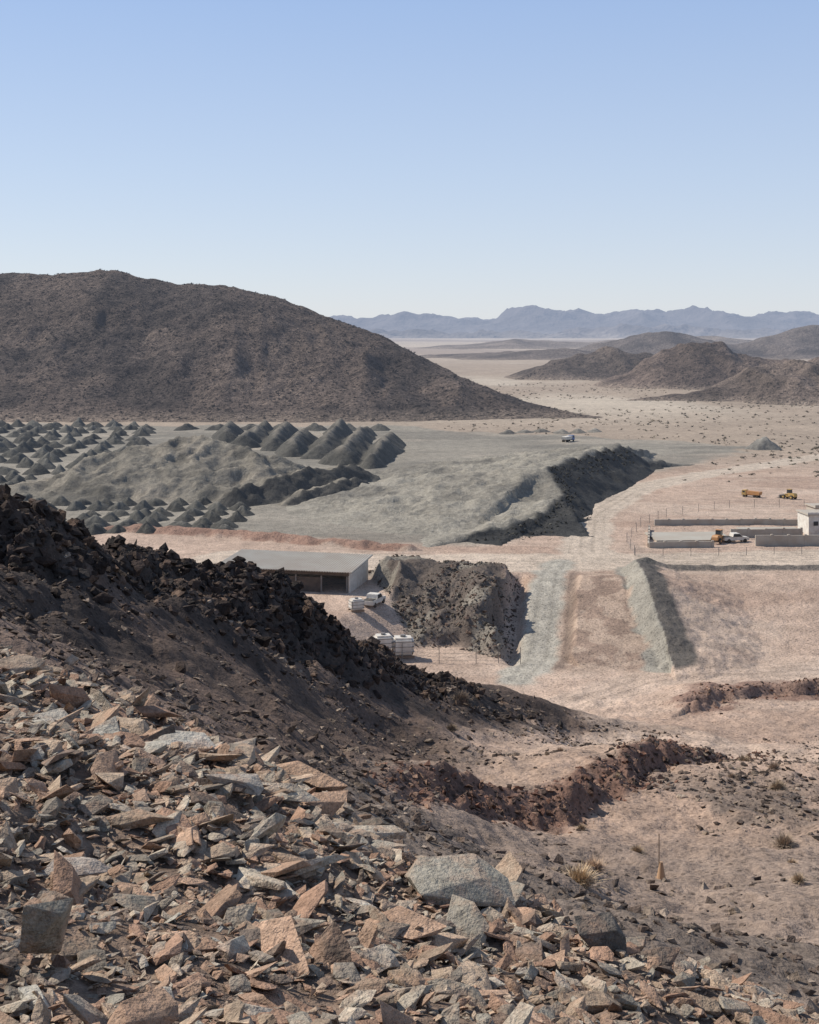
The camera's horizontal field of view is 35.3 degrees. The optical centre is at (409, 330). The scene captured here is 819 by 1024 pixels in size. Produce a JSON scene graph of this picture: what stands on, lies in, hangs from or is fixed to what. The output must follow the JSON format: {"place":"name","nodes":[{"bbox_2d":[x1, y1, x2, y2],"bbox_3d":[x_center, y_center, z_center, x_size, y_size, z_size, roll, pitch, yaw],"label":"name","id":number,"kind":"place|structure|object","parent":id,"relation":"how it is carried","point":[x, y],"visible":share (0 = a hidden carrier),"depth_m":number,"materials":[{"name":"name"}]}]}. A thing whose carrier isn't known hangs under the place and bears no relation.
{"place":"outdoors","nodes":[
{"label":"outdoors","id":0,"kind":"place"},
{"bbox_2d":[0,270,601,422],"bbox_3d":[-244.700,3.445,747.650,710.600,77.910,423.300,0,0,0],"label":"rocky hill","id":1,"kind":"structure","parent":0,"point":[112,348],"depth_m":636.93,"materials":[{"name":"brown stone"}]},
{"bbox_2d":[0,269,582,421],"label":"hillside scrub","id":2,"kind":"object","parent":1,"relation":"on","point":[326,336],"visible":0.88,"depth_m":635.55,"materials":[{"name":"brown plant"}]},
{"bbox_2d":[0,338,818,1023],"bbox_3d":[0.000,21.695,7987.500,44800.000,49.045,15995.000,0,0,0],"label":"desert ground","id":3,"kind":"structure","parent":0,"point":[610,632],"depth_m":127.04,"materials":[{"name":"beige sand"}]},
{"bbox_2d":[8,434,380,507],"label":"gravel stockpile","id":4,"kind":"object","parent":3,"relation":"on","point":[192,469],"visible":0.95,"depth_m":314.04,"materials":[{"name":"grey gravel"}]},
{"bbox_2d":[0,417,390,534],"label":"gravel piles","id":5,"kind":"object","parent":3,"relation":"on","point":[47,454],"visible":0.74,"depth_m":359.49,"materials":[{"name":"grey gravel"}]},
{"bbox_2d":[0,483,572,743],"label":"basalt outcrop","id":6,"kind":"object","parent":3,"relation":"on","point":[31,508],"visible":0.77,"depth_m":89.83,"materials":[{"name":"black stone"}]},
{"bbox_2d":[223,549,372,592],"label":"warehouse shed","id":7,"kind":"structure","parent":3,"relation":"on","point":[310,570],"depth_m":201.98,"materials":[{"name":"metal"}]},
{"bbox_2d":[211,418,405,468],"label":"gravel windrows","id":8,"kind":"object","parent":3,"relation":"on","point":[339,441],"visible":0.96,"depth_m":429.42,"materials":[{"name":"grey gravel"}]},
{"bbox_2d":[0,654,626,971],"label":"rock slabs","id":9,"kind":"object","parent":3,"relation":"on","point":[476,879],"visible":0.83,"depth_m":13.43,"materials":[{"name":"grey stone"}]},
{"bbox_2d":[348,597,364,612],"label":"water tank","id":10,"kind":"object","parent":3,"relation":"on","point":[356,604],"visible":1,"depth_m":183.39,"materials":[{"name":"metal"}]},
{"bbox_2d":[364,592,385,607],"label":"pickup truck","id":11,"kind":"object","parent":3,"relation":"on","point":[373,599],"visible":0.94,"depth_m":188.13,"materials":[{"name":"white metal"}]},
{"bbox_2d":[373,632,392,651],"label":"water tank","id":12,"kind":"object","parent":3,"relation":"on","point":[384,638],"visible":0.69,"depth_m":175.15,"materials":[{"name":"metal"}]},
{"bbox_2d":[0,644,803,1023],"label":"talus boulders","id":13,"kind":"object","parent":3,"relation":"on","point":[466,936],"visible":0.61,"depth_m":12.01,"materials":[{"name":"brown stone"}]},
{"bbox_2d":[392,634,414,657],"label":"water tank","id":14,"kind":"object","parent":3,"relation":"on","point":[399,646],"visible":0.88,"depth_m":175.43,"materials":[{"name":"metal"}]},
{"bbox_2d":[0,641,818,1023],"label":"talus stones","id":15,"kind":"object","parent":3,"relation":"on","point":[238,917],"visible":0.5,"depth_m":11.65,"materials":[{"name":"stone"}]},
{"bbox_2d":[0,508,818,1007],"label":"scattered stones","id":16,"kind":"object","parent":3,"relation":"on","point":[374,792],"visible":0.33,"depth_m":59.86,"materials":[{"name":"brown stone"}]},
{"bbox_2d":[0,671,818,1023],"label":"talus rubble","id":17,"kind":"object","parent":3,"relation":"on","point":[38,979],"visible":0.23,"depth_m":11.23,"materials":[{"name":"stone"}]},
{"bbox_2d":[368,554,519,664],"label":"rock face","id":18,"kind":"object","parent":3,"relation":"on","point":[439,629],"visible":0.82,"depth_m":190.46},
{"bbox_2d":[446,722,459,731],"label":"dry shrub","id":19,"kind":"object","parent":3,"relation":"on","point":[450,727],"visible":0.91,"depth_m":98.89,"materials":[{"name":"brown plant"}]},
{"bbox_2d":[402,643,520,664],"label":"wire fence","id":20,"kind":"object","parent":3,"relation":"on","point":[466,653],"visible":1,"depth_m":173.99,"materials":[{"name":"metal"}]},
{"bbox_2d":[450,688,476,704],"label":"dry shrub","id":21,"kind":"object","parent":3,"relation":"on","point":[459,696],"visible":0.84,"depth_m":112.88,"materials":[{"name":"brown plant"}]},
{"bbox_2d":[285,443,693,546],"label":"waste rock dump","id":22,"kind":"object","parent":3,"relation":"on","point":[470,500],"visible":0.89,"depth_m":285.57,"materials":[{"name":"grey gravel"}]},
{"bbox_2d":[498,428,601,433],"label":"gravel mounds","id":23,"kind":"object","parent":3,"relation":"on","point":[578,430],"visible":1,"depth_m":502.66,"materials":[{"name":"grey gravel"}]},
{"bbox_2d":[475,447,645,543],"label":"dump rubble","id":24,"kind":"object","parent":3,"relation":"on","point":[536,522],"visible":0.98,"depth_m":292.30,"materials":[{"name":"stone"}]},
{"bbox_2d":[561,435,574,441],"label":"dump truck","id":25,"kind":"object","parent":3,"relation":"on","point":[568,438],"visible":1,"depth_m":461.76,"materials":[{"name":"metal"}]},
{"bbox_2d":[574,824,588,829],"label":"dry shrub","id":26,"kind":"object","parent":3,"relation":"on","point":[581,826],"visible":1,"depth_m":71.92,"materials":[{"name":"brown plant"}]},
{"bbox_2d":[564,857,606,888],"bbox_3d":[7.045,22.318,53.022,2.510,1.120,2.237,0,0,21],"label":"dry shrub","id":27,"kind":"object","parent":3,"relation":"on","point":[580,876],"visible":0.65,"depth_m":52.91,"materials":[{"name":"beige plant"}]},
{"bbox_2d":[353,677,818,834],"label":"red rubble","id":28,"kind":"object","parent":3,"relation":"on","point":[501,816],"visible":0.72,"depth_m":75.70,"materials":[{"name":"brown stone"}]},
{"bbox_2d":[581,855,612,871],"bbox_3d":[8.555,24.848,60.031,1.968,0.885,1.914,0,0,-22],"label":"dry shrub","id":29,"kind":"object","parent":3,"relation":"on","point":[598,865],"visible":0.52,"depth_m":60.02,"materials":[{"name":"brown plant"}]},
{"bbox_2d":[444,382,817,463],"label":"desert scrub","id":30,"kind":"object","parent":3,"relation":"on","point":[688,401],"visible":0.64,"depth_m":588.73,"materials":[{"name":"plant"}]},
{"bbox_2d":[630,844,645,854],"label":"dry shrub","id":31,"kind":"object","parent":3,"relation":"on","point":[637,849],"visible":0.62,"depth_m":67.95,"materials":[{"name":"brown plant"}]},
{"bbox_2d":[647,525,649,546],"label":"concrete wall","id":32,"kind":"structure","parent":3,"relation":"on","point":[648,540],"depth_m":244.42,"materials":[{"name":"grey concrete"}]},
{"bbox_2d":[655,834,665,879],"bbox_3d":[12.185,25.549,62.500,0.510,2.295,0.510,0,0,0],"label":"survey marker","id":33,"kind":"object","parent":3,"relation":"on","point":[660,874],"visible":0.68,"depth_m":62.43,"materials":[{"name":"brown wood"}]},
{"bbox_2d":[539,422,818,481],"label":"roadside scrub","id":34,"kind":"object","parent":3,"relation":"on","point":[735,442],"visible":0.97,"depth_m":477.66,"materials":[{"name":"brown plant"}]},
{"bbox_2d":[649,540,713,547],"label":"concrete wall","id":35,"kind":"structure","parent":3,"relation":"on","point":[691,544],"depth_m":237.40,"materials":[{"name":"grey concrete"}]},
{"bbox_2d":[645,532,726,541],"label":"concrete slab","id":36,"kind":"structure","parent":3,"relation":"on","point":[676,536],"depth_m":248.28,"materials":[{"name":"grey concrete"}]},
{"bbox_2d":[627,499,801,554],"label":"wire fence","id":37,"kind":"object","parent":3,"relation":"on","point":[754,506],"visible":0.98,"depth_m":279.66,"materials":[{"name":"metal"}]},
{"bbox_2d":[711,529,726,543],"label":"wheel loader","id":38,"kind":"object","parent":3,"relation":"on","point":[718,536],"visible":0.94,"depth_m":241.78,"materials":[{"name":"orange paint"}]},
{"bbox_2d":[654,518,797,525],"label":"concrete wall","id":39,"kind":"structure","parent":3,"relation":"on","point":[713,521],"depth_m":263.96,"materials":[{"name":"grey concrete"}]},
{"bbox_2d":[635,546,818,555],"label":"wire fence","id":40,"kind":"object","parent":3,"relation":"on","point":[718,549],"visible":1,"depth_m":229.28,"materials":[{"name":"metal"}]},
{"bbox_2d":[727,771,736,778],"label":"dry shrub","id":41,"kind":"object","parent":3,"relation":"on","point":[730,775],"visible":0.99,"depth_m":87.97,"materials":[{"name":"brown plant"}]},
{"bbox_2d":[723,532,748,542],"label":"pickup truck","id":42,"kind":"object","parent":3,"relation":"on","point":[732,536],"visible":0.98,"depth_m":242.74,"materials":[{"name":"white metal"}]},
{"bbox_2d":[735,755,755,761],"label":"dry shrub","id":43,"kind":"object","parent":3,"relation":"on","point":[743,758],"visible":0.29,"depth_m":103.98,"materials":[{"name":"brown plant"}]},
{"bbox_2d":[741,489,761,497],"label":"dump truck","id":44,"kind":"object","parent":3,"relation":"on","point":[747,492],"visible":1,"depth_m":308.35,"materials":[{"name":"metal"}]},
{"bbox_2d":[744,436,781,449],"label":"gravel cone","id":45,"kind":"object","parent":3,"relation":"on","point":[764,443],"visible":1,"depth_m":433.66,"materials":[{"name":"grey gravel"}]},
{"bbox_2d":[736,527,795,528],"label":"concrete slab","id":46,"kind":"structure","parent":3,"relation":"on","point":[760,527],"depth_m":259.78,"materials":[{"name":"grey concrete"}]},
{"bbox_2d":[730,527,802,537],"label":"concrete wall","id":47,"kind":"structure","parent":3,"relation":"on","point":[749,532],"depth_m":249.40,"materials":[{"name":"grey concrete"}]},
{"bbox_2d":[766,761,782,770],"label":"dry shrub","id":48,"kind":"object","parent":3,"relation":"on","point":[773,765],"visible":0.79,"depth_m":91.92,"materials":[{"name":"brown plant"}]},
{"bbox_2d":[767,777,790,790],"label":"dry shrub","id":49,"kind":"object","parent":3,"relation":"on","point":[776,785],"visible":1,"depth_m":83.91,"materials":[{"name":"brown plant"}]},
{"bbox_2d":[767,831,798,849],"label":"dry shrub","id":50,"kind":"object","parent":3,"relation":"on","point":[784,841],"visible":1,"depth_m":70.39,"materials":[{"name":"brown plant"}]},
{"bbox_2d":[755,534,818,545],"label":"concrete wall","id":51,"kind":"structure","parent":3,"relation":"on","point":[787,540],"depth_m":238.68,"materials":[{"name":"grey concrete"}]},
{"bbox_2d":[777,489,796,498],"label":"wheel loader","id":52,"kind":"object","parent":3,"relation":"on","point":[790,495],"visible":0.98,"depth_m":305.30,"materials":[{"name":"yellow paint"}]},
{"bbox_2d":[786,857,798,863],"bbox_3d":[19.006,26.386,64.031,1.003,0.438,0.942,0,0,0],"label":"dry shrub","id":53,"kind":"object","parent":3,"relation":"on","point":[792,861],"visible":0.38,"depth_m":64.05,"materials":[{"name":"brown plant"}]},
{"bbox_2d":[786,870,808,883],"bbox_3d":[17.471,24.597,58.001,1.174,0.520,1.044,0,0,43],"label":"dry shrub","id":54,"kind":"object","parent":3,"relation":"on","point":[797,878],"visible":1,"depth_m":57.96,"materials":[{"name":"beige plant"}]},
{"bbox_2d":[798,512,818,534],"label":"walls","id":55,"kind":"structure","parent":3,"relation":"on","point":[806,523],"depth_m":250.91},
{"bbox_2d":[796,509,818,515],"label":"roof slab","id":56,"kind":"structure","parent":55,"relation":"on","point":[806,511],"depth_m":254.38,"materials":[{"name":"concrete"}]},
{"bbox_2d":[0,0,818,319],"label":"sky","id":57,"kind":"structure","parent":0,"point":[482,159],"materials":[{"name":"blue"}]},
{"bbox_2d":[418,348,591,359],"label":"desert hill","id":58,"kind":"structure","parent":0,"point":[555,354],"depth_m":1795.17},
{"bbox_2d":[331,305,818,333],"bbox_3d":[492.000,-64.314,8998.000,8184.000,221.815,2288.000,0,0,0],"label":"distant mountain range","id":59,"kind":"structure","parent":0,"point":[533,318],"depth_m":8706.08,"materials":[{"name":"grey stone"}]},
{"bbox_2d":[504,346,652,380],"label":"desert hill","id":60,"kind":"structure","parent":0,"point":[602,363],"depth_m":1065.29,"materials":[{"name":"stone"}]},
{"bbox_2d":[368,323,794,337],"bbox_3d":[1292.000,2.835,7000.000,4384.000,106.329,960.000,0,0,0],"label":"distant mountain range","id":61,"kind":"structure","parent":0,"point":[620,330],"depth_m":6839.49,"materials":[{"name":"grey stone"}]},
{"bbox_2d":[420,336,752,349],"bbox_3d":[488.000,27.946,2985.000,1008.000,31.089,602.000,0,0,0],"label":"desert hill","id":62,"kind":"structure","parent":0,"point":[524,344],"depth_m":2871.17,"materials":[{"name":"grey stone"}]},
{"bbox_2d":[578,325,818,359],"bbox_3d":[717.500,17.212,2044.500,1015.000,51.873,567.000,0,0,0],"label":"desert hill","id":63,"kind":"structure","parent":0,"point":[798,343],"depth_m":1915.45,"materials":[{"name":"grey stone"}]},
{"bbox_2d":[594,341,818,389],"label":"desert hill","id":64,"kind":"structure","parent":0,"point":[694,366],"depth_m":909.63,"materials":[{"name":"stone"}]},
{"bbox_2d":[626,359,818,405],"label":"desert hill","id":65,"kind":"structure","parent":0,"point":[791,382],"depth_m":733.01,"materials":[{"name":"stone"}]},
{"bbox_2d":[804,503,818,507],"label":"roof slab","id":66,"kind":"structure","parent":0,"point":[811,504],"depth_m":270.52,"materials":[{"name":"concrete"}]}
]}

